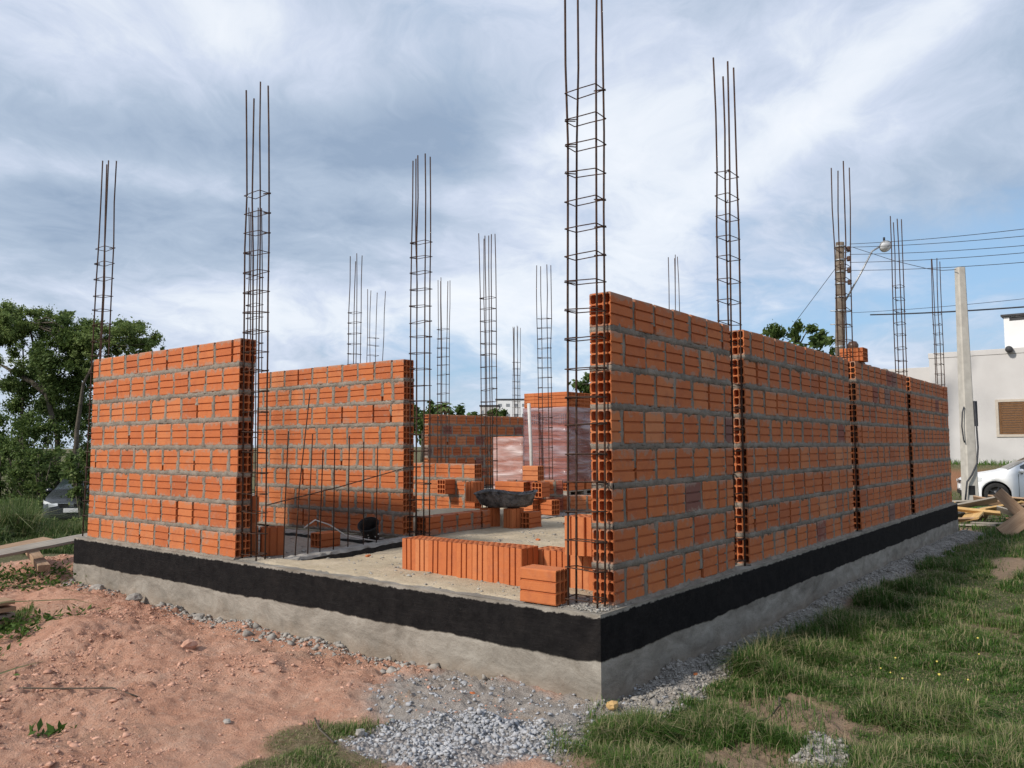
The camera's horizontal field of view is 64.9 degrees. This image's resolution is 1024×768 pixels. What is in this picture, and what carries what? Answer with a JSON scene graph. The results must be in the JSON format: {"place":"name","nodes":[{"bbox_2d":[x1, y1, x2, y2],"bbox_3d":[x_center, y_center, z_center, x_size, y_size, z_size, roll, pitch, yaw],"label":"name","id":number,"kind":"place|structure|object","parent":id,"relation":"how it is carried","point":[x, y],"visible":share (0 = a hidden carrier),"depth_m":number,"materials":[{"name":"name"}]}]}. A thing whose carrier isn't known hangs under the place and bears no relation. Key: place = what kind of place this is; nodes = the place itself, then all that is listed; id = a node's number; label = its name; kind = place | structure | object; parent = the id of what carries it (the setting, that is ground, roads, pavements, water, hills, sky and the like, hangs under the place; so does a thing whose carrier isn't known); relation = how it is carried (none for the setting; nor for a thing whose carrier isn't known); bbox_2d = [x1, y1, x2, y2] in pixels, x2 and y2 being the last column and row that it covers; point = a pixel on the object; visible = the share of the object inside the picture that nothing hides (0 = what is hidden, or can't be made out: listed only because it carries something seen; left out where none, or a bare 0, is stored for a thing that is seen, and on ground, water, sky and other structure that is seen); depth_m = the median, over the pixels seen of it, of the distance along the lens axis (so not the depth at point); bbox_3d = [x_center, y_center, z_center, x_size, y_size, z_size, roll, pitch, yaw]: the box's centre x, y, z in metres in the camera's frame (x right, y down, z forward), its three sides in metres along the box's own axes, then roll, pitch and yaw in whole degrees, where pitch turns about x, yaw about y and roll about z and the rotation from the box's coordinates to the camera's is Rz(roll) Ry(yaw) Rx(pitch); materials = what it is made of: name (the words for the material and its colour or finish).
{"place":"outdoors","nodes":[
{"label":"outdoors","id":0,"kind":"place"},
{"bbox_2d":[84,494,607,609],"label":"floor","id":1,"kind":"structure","parent":0,"point":[384,567],"depth_m":6.04,"materials":[{"name":"grey concrete"}]},
{"bbox_2d":[260,526,283,555],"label":"hollow brick","id":2,"kind":"object","parent":1,"relation":"on","point":[274,540],"visible":0.86,"depth_m":6.68,"materials":[{"name":"brick"}]},
{"bbox_2d":[310,530,339,547],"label":"hollow brick","id":3,"kind":"object","parent":1,"relation":"on","point":[326,539],"visible":0.66,"depth_m":7.24,"materials":[{"name":"brick"}]},
{"bbox_2d":[255,359,413,536],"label":"brick wall","id":4,"kind":"structure","parent":1,"relation":"on","point":[367,404],"depth_m":8.31,"materials":[{"name":"brick"}]},
{"bbox_2d":[357,517,378,542],"bbox_3d":[-1.300,1.347,7.388,0.211,0.251,0.240,-4,-6,38],"label":"rubber bucket","id":5,"kind":"object","parent":1,"relation":"on","point":[369,527],"visible":0.88,"depth_m":7.39,"materials":[{"name":"rubber"}]},
{"bbox_2d":[402,536,430,570],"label":"hollow brick","id":6,"kind":"object","parent":1,"relation":"on","point":[408,553],"visible":0.53,"depth_m":5.72,"materials":[{"name":"brick"}]},
{"bbox_2d":[258,522,584,607],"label":"floor droppings","id":7,"kind":"object","parent":1,"relation":"on","point":[370,572],"visible":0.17,"depth_m":6.11,"materials":[{"name":"concrete"}]},
{"bbox_2d":[415,537,442,571],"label":"hollow brick","id":8,"kind":"object","parent":1,"relation":"on","point":[421,554],"visible":0.54,"depth_m":5.62,"materials":[{"name":"brick"}]},
{"bbox_2d":[428,538,458,574],"bbox_3d":[-0.469,1.196,5.581,0.140,0.230,0.186,-3,-6,36],"label":"hollow brick","id":9,"kind":"object","parent":1,"relation":"on","point":[435,556],"visible":0.52,"depth_m":5.51,"materials":[{"name":"brick"}]},
{"bbox_2d":[417,510,489,536],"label":"brick wall","id":10,"kind":"structure","parent":1,"relation":"on","point":[446,523],"depth_m":8.22,"materials":[{"name":"brick"}]},
{"bbox_2d":[442,539,472,575],"bbox_3d":[-0.363,1.186,5.482,0.140,0.230,0.186,-4,-6,38],"label":"hollow brick","id":11,"kind":"object","parent":1,"relation":"on","point":[449,555],"visible":0.59,"depth_m":5.42,"materials":[{"name":"brick"}]},
{"bbox_2d":[413,508,502,533],"bbox_3d":[-0.822,1.553,9.188,1.450,0.171,2.050,-4,-6,38],"label":"sand pile","id":12,"kind":"object","parent":1,"relation":"on","point":[439,511],"visible":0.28,"depth_m":9.39,"materials":[{"name":"sand"}]},
{"bbox_2d":[465,481,483,501],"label":"hollow brick","id":13,"kind":"object","parent":12,"relation":"on","point":[471,488],"visible":0.88,"depth_m":9.55,"materials":[{"name":"brick"}]},
{"bbox_2d":[456,541,484,578],"bbox_3d":[-0.260,1.175,5.381,0.140,0.230,0.186,-4,-6,38],"label":"hollow brick","id":14,"kind":"object","parent":1,"relation":"on","point":[464,561],"visible":0.62,"depth_m":5.31,"materials":[{"name":"brick"}]},
{"bbox_2d":[472,542,501,581],"bbox_3d":[-0.150,1.164,5.287,0.140,0.230,0.186,-4,-6,39],"label":"hollow brick","id":15,"kind":"object","parent":1,"relation":"on","point":[479,561],"visible":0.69,"depth_m":5.22,"materials":[{"name":"brick"}]},
{"bbox_2d":[478,233,497,506],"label":"rebar column","id":16,"kind":"structure","parent":1,"relation":"on","point":[486,390],"depth_m":10.70,"materials":[{"name":"metal"}]},
{"bbox_2d":[480,507,499,526],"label":"hollow brick","id":17,"kind":"object","parent":1,"relation":"on","point":[494,517],"visible":0.39,"depth_m":8.85,"materials":[{"name":"brick"}]},
{"bbox_2d":[473,489,537,507],"bbox_3d":[-0.071,1.262,8.904,0.714,0.194,0.436,-1,-4,10],"label":"mortar trough","id":18,"kind":"object","parent":17,"relation":"on","point":[494,498],"visible":1,"depth_m":8.75,"materials":[{"name":"plastic"}]},
{"bbox_2d":[488,543,518,583],"bbox_3d":[-0.043,1.153,5.189,0.140,0.230,0.186,-4,-6,40],"label":"hollow brick","id":19,"kind":"object","parent":1,"relation":"on","point":[495,563],"visible":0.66,"depth_m":5.12,"materials":[{"name":"brick"}]},
{"bbox_2d":[503,508,523,528],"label":"hollow brick","id":20,"kind":"object","parent":1,"relation":"on","point":[512,519],"visible":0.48,"depth_m":8.72,"materials":[{"name":"brick"}]},
{"bbox_2d":[504,544,537,585],"bbox_3d":[0.059,1.142,5.086,0.140,0.230,0.186,-3,-6,37],"label":"hollow brick","id":21,"kind":"object","parent":1,"relation":"on","point":[516,557],"visible":0.7,"depth_m":5.02,"materials":[{"name":"brick"}]},
{"bbox_2d":[520,511,540,527],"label":"hollow brick","id":22,"kind":"object","parent":1,"relation":"on","point":[531,519],"visible":0.91,"depth_m":8.75,"materials":[{"name":"brick"}]},
{"bbox_2d":[507,479,563,512],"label":"brick wall","id":23,"kind":"structure","parent":1,"relation":"on","point":[556,490],"depth_m":10.42,"materials":[{"name":"brick"}]},
{"bbox_2d":[520,564,566,605],"bbox_3d":[0.179,1.101,4.422,0.230,0.186,0.140,-3,-5,35],"label":"hollow brick","id":24,"kind":"object","parent":1,"relation":"on","point":[543,584],"visible":0.95,"depth_m":4.37,"materials":[{"name":"brick"}]},
{"bbox_2d":[536,264,553,479],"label":"rebar column","id":25,"kind":"structure","parent":1,"relation":"on","point":[548,397],"depth_m":12.50,"materials":[{"name":"metal"}]},
{"bbox_2d":[538,546,564,565],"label":"hollow brick","id":26,"kind":"object","parent":1,"relation":"on","point":[544,555],"visible":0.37,"depth_m":5.13,"materials":[{"name":"brick"}]},
{"bbox_2d":[551,548,570,587],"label":"hollow brick","id":27,"kind":"object","parent":1,"relation":"on","point":[558,557],"visible":0.2,"depth_m":5.05,"materials":[{"name":"brick"}]},
{"bbox_2d":[508,592,632,612],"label":"slab crumbs","id":28,"kind":"object","parent":1,"relation":"on","point":[595,609],"visible":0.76,"depth_m":4.28,"materials":[{"name":"concrete"}]},
{"bbox_2d":[563,495,591,511],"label":"brick wall","id":29,"kind":"structure","parent":1,"relation":"on","point":[583,502],"depth_m":10.64,"materials":[{"name":"brick"}]},
{"bbox_2d":[570,555,588,589],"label":"hollow brick","id":30,"kind":"object","parent":1,"relation":"on","point":[582,579],"visible":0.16,"depth_m":4.96,"materials":[{"name":"brick"}]},
{"bbox_2d":[589,556,592,590],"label":"hollow brick","id":31,"kind":"object","parent":1,"relation":"on","point":[590,577],"depth_m":4.89,"materials":[{"name":"brick"}]},
{"bbox_2d":[565,514,591,555],"bbox_3d":[0.426,0.918,4.910,0.140,0.230,0.186,-3,-5,35],"label":"hollow brick","id":32,"kind":"object","parent":31,"relation":"on","point":[581,532],"visible":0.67,"depth_m":4.83,"materials":[{"name":"brick"}]},
{"bbox_2d":[0,447,1023,767],"bbox_3d":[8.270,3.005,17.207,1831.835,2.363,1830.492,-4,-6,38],"label":"ground","id":33,"kind":"structure","parent":0,"point":[196,715],"depth_m":4.17,"materials":[{"name":"brown soil"}]},
{"bbox_2d":[0,428,56,499],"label":"leafy bush","id":34,"kind":"object","parent":33,"relation":"on","point":[3,486],"visible":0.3,"depth_m":23.84,"materials":[{"name":"green plant"}]},
{"bbox_2d":[0,619,56,641],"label":"weed plant","id":35,"kind":"object","parent":33,"relation":"on","point":[25,629],"visible":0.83,"depth_m":5.45,"materials":[{"name":"green plant"}]},
{"bbox_2d":[0,557,72,581],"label":"weed plant","id":36,"kind":"object","parent":33,"relation":"on","point":[27,570],"visible":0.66,"depth_m":7.80,"materials":[{"name":"green plant"}]},
{"bbox_2d":[0,407,72,499],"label":"leafy bush","id":37,"kind":"object","parent":33,"relation":"on","point":[24,425],"visible":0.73,"depth_m":25.04,"materials":[{"name":"green plant"}]},
{"bbox_2d":[25,550,49,571],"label":"brick","id":38,"kind":"object","parent":33,"relation":"on","point":[39,561],"visible":0.88,"depth_m":7.73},
{"bbox_2d":[0,533,86,557],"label":"wooden plank","id":39,"kind":"object","parent":38,"relation":"on","point":[27,548],"visible":0.79,"depth_m":7.77,"materials":[{"name":"wood"}]},
{"bbox_2d":[0,298,75,490],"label":"leafy tree","id":40,"kind":"object","parent":33,"relation":"on","point":[15,327],"visible":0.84,"depth_m":25.85,"materials":[{"name":"green plant"}]},
{"bbox_2d":[4,444,71,506],"bbox_3d":[-13.735,3.061,23.619,2.078,2.626,1.771,2,-5,-28],"label":"leafy bush","id":41,"kind":"object","parent":33,"relation":"on","point":[37,482],"visible":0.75,"depth_m":23.38,"materials":[{"name":"green plant"}]},
{"bbox_2d":[0,485,85,523],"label":"undergrowth","id":42,"kind":"object","parent":33,"relation":"on","point":[7,502],"visible":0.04,"depth_m":17.00,"materials":[{"name":"green plant"}]},
{"bbox_2d":[0,569,86,590],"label":"weed plant","id":43,"kind":"object","parent":33,"relation":"on","point":[25,578],"visible":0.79,"depth_m":7.43,"materials":[{"name":"green plant"}]},
{"bbox_2d":[0,490,88,554],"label":"tall weeds","id":44,"kind":"object","parent":33,"relation":"on","point":[19,522],"visible":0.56,"depth_m":11.96,"materials":[{"name":"plant"}]},
{"bbox_2d":[1,392,92,491],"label":"leafy bush","id":45,"kind":"object","parent":33,"relation":"on","point":[84,445],"visible":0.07,"depth_m":27.87,"materials":[{"name":"green plant"}]},
{"bbox_2d":[28,718,77,736],"bbox_3d":[-2.125,1.577,3.667,0.134,0.099,0.264,-1,-5,15],"label":"weed plant","id":46,"kind":"object","parent":33,"relation":"on","point":[51,729],"visible":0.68,"depth_m":3.67,"materials":[{"name":"green plant"}]},
{"bbox_2d":[0,311,106,487],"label":"leafy tree","id":47,"kind":"object","parent":33,"relation":"on","point":[51,384],"visible":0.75,"depth_m":25.92,"materials":[{"name":"green plant"}]},
{"bbox_2d":[0,603,110,630],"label":"weed plant","id":48,"kind":"object","parent":33,"relation":"on","point":[48,616],"visible":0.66,"depth_m":5.77,"materials":[{"name":"green plant"}]},
{"bbox_2d":[42,471,88,520],"bbox_3d":[-12.232,3.299,23.479,2.110,1.529,4.130,1,-4,-14],"label":"parked car","id":49,"kind":"object","parent":33,"relation":"on","point":[55,499],"visible":0.35,"depth_m":21.51,"materials":[{"name":"paint"}]},
{"bbox_2d":[58,448,90,517],"bbox_3d":[-11.431,2.947,21.602,1.312,2.486,1.418,-4,-6,38],"label":"leafy bush","id":50,"kind":"object","parent":33,"relation":"on","point":[76,477],"visible":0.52,"depth_m":21.43,"materials":[{"name":"green plant"}]},
{"bbox_2d":[60,414,91,472],"bbox_3d":[-13.288,2.630,26.217,2.665,3.806,2.660,-4,-6,38],"label":"leafy bush","id":51,"kind":"object","parent":33,"relation":"on","point":[84,425],"visible":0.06,"depth_m":26.21,"materials":[{"name":"green plant"}]},
{"bbox_2d":[69,314,165,469],"bbox_3d":[-12.325,1.081,25.082,2.657,6.660,2.740,2,-5,-31],"label":"leafy tree","id":52,"kind":"object","parent":33,"relation":"on","point":[123,334],"visible":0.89,"depth_m":24.98,"materials":[{"name":"green plant"}]},
{"bbox_2d":[47,579,503,680],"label":"mortar crumbs","id":53,"kind":"object","parent":33,"relation":"on","point":[273,636],"visible":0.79,"depth_m":5.48,"materials":[{"name":"gravel"}]},
{"bbox_2d":[413,403,435,461],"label":"distant tree","id":54,"kind":"object","parent":33,"relation":"on","point":[420,421],"visible":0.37,"depth_m":69.74,"materials":[{"name":"green plant"}]},
{"bbox_2d":[495,399,524,416],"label":"distant building","id":55,"kind":"structure","parent":33,"relation":"on","point":[506,404],"depth_m":120.23,"materials":[{"name":"paint"}]},
{"bbox_2d":[334,669,691,767],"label":"gravel","id":56,"kind":"structure","parent":33,"relation":"on","point":[446,747],"depth_m":3.60,"materials":[{"name":"grey gravel"}]},
{"bbox_2d":[73,487,958,701],"bbox_3d":[-0.052,2.177,12.325,11.004,0.760,12.403,-4,-6,38],"label":"house foundation","id":57,"kind":"object","parent":33,"relation":"on","point":[612,654],"visible":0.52,"depth_m":5.26,"materials":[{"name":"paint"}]},
{"bbox_2d":[82,160,116,535],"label":"rebar column","id":58,"kind":"structure","parent":57,"relation":"on","point":[102,311],"depth_m":7.96,"materials":[{"name":"metal"}]},
{"bbox_2d":[87,338,255,559],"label":"brick wall","id":59,"kind":"structure","parent":57,"relation":"on","point":[166,456],"depth_m":6.79,"materials":[{"name":"brick"}]},
{"bbox_2d":[245,208,263,495],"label":"rebar column","id":60,"kind":"structure","parent":57,"relation":"on","point":[256,316],"depth_m":9.49,"materials":[{"name":"metal"}]},
{"bbox_2d":[240,81,270,560],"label":"rebar column","id":61,"kind":"structure","parent":57,"relation":"on","point":[245,253],"depth_m":6.28,"materials":[{"name":"metal"}]},
{"bbox_2d":[347,253,361,364],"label":"rebar column","id":62,"kind":"structure","parent":57,"relation":"on","point":[356,344],"depth_m":11.98,"materials":[{"name":"metal"}]},
{"bbox_2d":[408,153,432,535],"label":"rebar column","id":63,"kind":"structure","parent":57,"relation":"on","point":[424,335],"depth_m":7.75,"materials":[{"name":"metal"}]},
{"bbox_2d":[436,281,449,462],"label":"rebar column","id":64,"kind":"structure","parent":57,"relation":"on","point":[441,412],"depth_m":13.71,"materials":[{"name":"metal"}]},
{"bbox_2d":[413,463,481,510],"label":"brick wall","id":65,"kind":"structure","parent":57,"relation":"on","point":[461,474],"depth_m":10.61,"materials":[{"name":"brick"}]},
{"bbox_2d":[437,479,455,493],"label":"hollow brick","id":66,"kind":"object","parent":65,"relation":"on","point":[446,486],"visible":1,"depth_m":10.43,"materials":[{"name":"brick"}]},
{"bbox_2d":[425,414,583,486],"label":"brick wall","id":67,"kind":"structure","parent":57,"relation":"on","point":[463,442],"depth_m":16.64,"materials":[{"name":"brick"}]},
{"bbox_2d":[512,327,520,416],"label":"rebar column","id":68,"kind":"structure","parent":57,"relation":"on","point":[517,381],"depth_m":19.19,"materials":[{"name":"metal"}]},
{"bbox_2d":[493,436,544,488],"bbox_3d":[0.190,1.528,15.339,0.761,1.050,0.917,-4,-6,38],"label":"brick stack","id":69,"kind":"object","parent":57,"relation":"on","point":[509,463],"visible":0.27,"depth_m":14.99,"materials":[{"name":"ceramic"}]},
{"bbox_2d":[527,403,532,465],"bbox_3d":[0.329,1.146,14.080,0.070,1.624,0.169,2,-5,-25],"label":"timber prop","id":70,"kind":"object","parent":57,"relation":"on","point":[530,434],"visible":0.59,"depth_m":14.10,"materials":[{"name":"wood"}]},
{"bbox_2d":[539,499,559,514],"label":"hollow brick","id":71,"kind":"object","parent":57,"relation":"on","point":[549,506],"visible":1,"depth_m":10.02,"materials":[{"name":"brick"}]},
{"bbox_2d":[532,482,549,497],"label":"hollow brick","id":72,"kind":"object","parent":71,"relation":"on","point":[543,488],"visible":0.91,"depth_m":10.06,"materials":[{"name":"brick"}]},
{"bbox_2d":[523,466,543,480],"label":"hollow brick","id":73,"kind":"object","parent":72,"relation":"on","point":[533,473],"visible":1,"depth_m":10.10,"materials":[{"name":"brick"}]},
{"bbox_2d":[523,392,592,494],"bbox_3d":[0.937,1.090,14.648,0.996,1.814,1.205,-4,-6,38],"label":"brick stack","id":74,"kind":"object","parent":57,"relation":"on","point":[558,432],"visible":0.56,"depth_m":14.21,"materials":[{"name":"brick"}]},
{"bbox_2d":[564,0,607,608],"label":"rebar column","id":75,"kind":"structure","parent":57,"relation":"on","point":[604,397],"depth_m":4.43,"materials":[{"name":"metal"}]},
{"bbox_2d":[589,291,735,607],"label":"brick wall","id":76,"kind":"structure","parent":57,"relation":"on","point":[670,524],"depth_m":4.77,"materials":[{"name":"brick"}]},
{"bbox_2d":[712,57,746,565],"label":"rebar column","id":77,"kind":"structure","parent":57,"relation":"on","point":[727,284],"depth_m":5.87,"materials":[{"name":"metal"}]},
{"bbox_2d":[730,330,854,565],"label":"brick wall","id":78,"kind":"structure","parent":57,"relation":"on","point":[798,481],"depth_m":6.51,"materials":[{"name":"brick"}]},
{"bbox_2d":[831,161,858,530],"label":"rebar column","id":79,"kind":"structure","parent":57,"relation":"on","point":[845,324],"depth_m":8.18,"materials":[{"name":"metal"}]},
{"bbox_2d":[848,361,911,531],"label":"brick wall","id":80,"kind":"structure","parent":57,"relation":"on","point":[882,456],"depth_m":8.70,"materials":[{"name":"brick"}]},
{"bbox_2d":[839,347,867,362],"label":"hollow brick","id":81,"kind":"object","parent":80,"relation":"on","point":[860,354],"visible":0.7,"depth_m":8.27,"materials":[{"name":"brick"}]},
{"bbox_2d":[890,216,912,514],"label":"rebar column","id":82,"kind":"structure","parent":57,"relation":"on","point":[902,346],"depth_m":10.06,"materials":[{"name":"metal"}]},
{"bbox_2d":[906,377,952,514],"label":"brick wall","id":83,"kind":"structure","parent":57,"relation":"on","point":[930,451],"depth_m":10.71,"materials":[{"name":"brick"}]},
{"bbox_2d":[931,258,944,386],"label":"rebar column","id":84,"kind":"structure","parent":57,"relation":"on","point":[936,353],"depth_m":12.21,"materials":[{"name":"metal"}]},
{"bbox_2d":[569,372,590,393],"bbox_3d":[4.239,1.928,39.873,2.750,5.220,1.897,-1,-4,8],"label":"leafy tree","id":85,"kind":"object","parent":33,"relation":"on","point":[583,385],"visible":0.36,"depth_m":39.80,"materials":[{"name":"green plant"}]},
{"bbox_2d":[522,529,985,767],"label":"rubble","id":86,"kind":"object","parent":33,"relation":"on","point":[705,662],"visible":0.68,"depth_m":4.57,"materials":[{"name":"grey gravel"}]},
{"bbox_2d":[762,318,834,355],"bbox_3d":[12.092,0.270,33.783,3.417,6.149,3.453,1,-5,-16],"label":"leafy tree","id":87,"kind":"object","parent":33,"relation":"on","point":[820,339],"visible":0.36,"depth_m":33.82,"materials":[{"name":"green plant"}]},
{"bbox_2d":[830,237,890,355],"bbox_3d":[11.691,-0.662,26.758,2.097,8.559,0.691,-1,-4,10],"label":"utility pole","id":88,"kind":"object","parent":33,"relation":"on","point":[885,245],"visible":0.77,"depth_m":26.86,"materials":[{"name":"concrete"}]},
{"bbox_2d":[888,313,1023,463],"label":"neighbour house","id":89,"kind":"structure","parent":33,"relation":"on","point":[998,384],"depth_m":29.09,"materials":[{"name":"paint"}]},
{"bbox_2d":[995,399,1023,436],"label":"window","id":90,"kind":"structure","parent":89,"relation":"in","point":[1016,432],"depth_m":28.71,"materials":[{"name":"wood"}]},
{"bbox_2d":[954,267,978,499],"bbox_3d":[11.754,0.063,20.945,0.504,6.270,0.412,0,-4,-8],"label":"concrete post","id":91,"kind":"object","parent":33,"relation":"on","point":[968,416],"visible":0.95,"depth_m":20.86,"materials":[{"name":"grey concrete"}]},
{"bbox_2d":[970,522,1002,524],"bbox_3d":[7.822,2.238,12.888,0.859,0.031,0.166,-2,-16,18],"label":"wooden plank","id":92,"kind":"object","parent":33,"relation":"on","point":[996,523],"visible":0.44,"depth_m":12.88,"materials":[{"name":"wood"}]},
{"bbox_2d":[958,517,977,520],"bbox_3d":[7.280,2.206,13.125,0.531,0.031,0.113,-7,-30,28],"label":"wooden plank","id":93,"kind":"object","parent":92,"relation":"on","point":[963,518],"visible":0.51,"depth_m":13.04,"materials":[{"name":"wood"}]},
{"bbox_2d":[959,509,985,521],"bbox_3d":[7.538,2.149,13.182,0.442,0.030,0.308,-18,-5,-43],"label":"wooden plank","id":94,"kind":"object","parent":93,"relation":"on","point":[977,515],"visible":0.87,"depth_m":13.10,"materials":[{"name":"brown wood"}]},
{"label":"wooden plank","id":95,"kind":"object","parent":94,"relation":"on","visible":0},
{"bbox_2d":[957,496,997,507],"bbox_3d":[7.463,2.055,13.501,1.290,0.031,0.203,-13,-38,9],"label":"wooden plank","id":96,"kind":"object","parent":95,"relation":"on","point":[979,502],"visible":0.43,"depth_m":13.42,"materials":[{"name":"wood"}]},
{"bbox_2d":[956,457,1023,497],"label":"parked car","id":97,"kind":"object","parent":33,"relation":"on","point":[1008,478],"visible":0.64,"depth_m":22.51,"materials":[{"name":"white paint"}]},
{"bbox_2d":[993,488,1023,514],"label":"wooden plank","id":98,"kind":"object","parent":33,"relation":"on","point":[1008,501],"visible":0.81,"depth_m":12.12,"materials":[{"name":"wood"}]},
{"bbox_2d":[996,508,1023,536],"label":"wooden plank","id":99,"kind":"object","parent":33,"relation":"on","point":[1014,523],"visible":0.86,"depth_m":11.54,"materials":[{"name":"wood"}]},
{"bbox_2d":[0,521,1023,767],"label":"grass","id":100,"kind":"structure","parent":0,"point":[866,643],"depth_m":4.14,"materials":[{"name":"green plant"}]},
{"bbox_2d":[0,0,1023,448],"label":"sky","id":101,"kind":"structure","parent":0,"point":[922,101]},
{"bbox_2d":[951,458,1020,533],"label":"verge grass","id":102,"kind":"structure","parent":0,"point":[992,463],"depth_m":16.14,"materials":[{"name":"plant"}]},
{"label":"hollow brick","id":103,"kind":"object","parent":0,"visible":0},
{"bbox_2d":[586,516,592,556],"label":"hollow brick","id":104,"kind":"object","parent":103,"relation":"on","point":[589,550],"visible":0.05,"depth_m":4.79,"materials":[{"name":"brick"}]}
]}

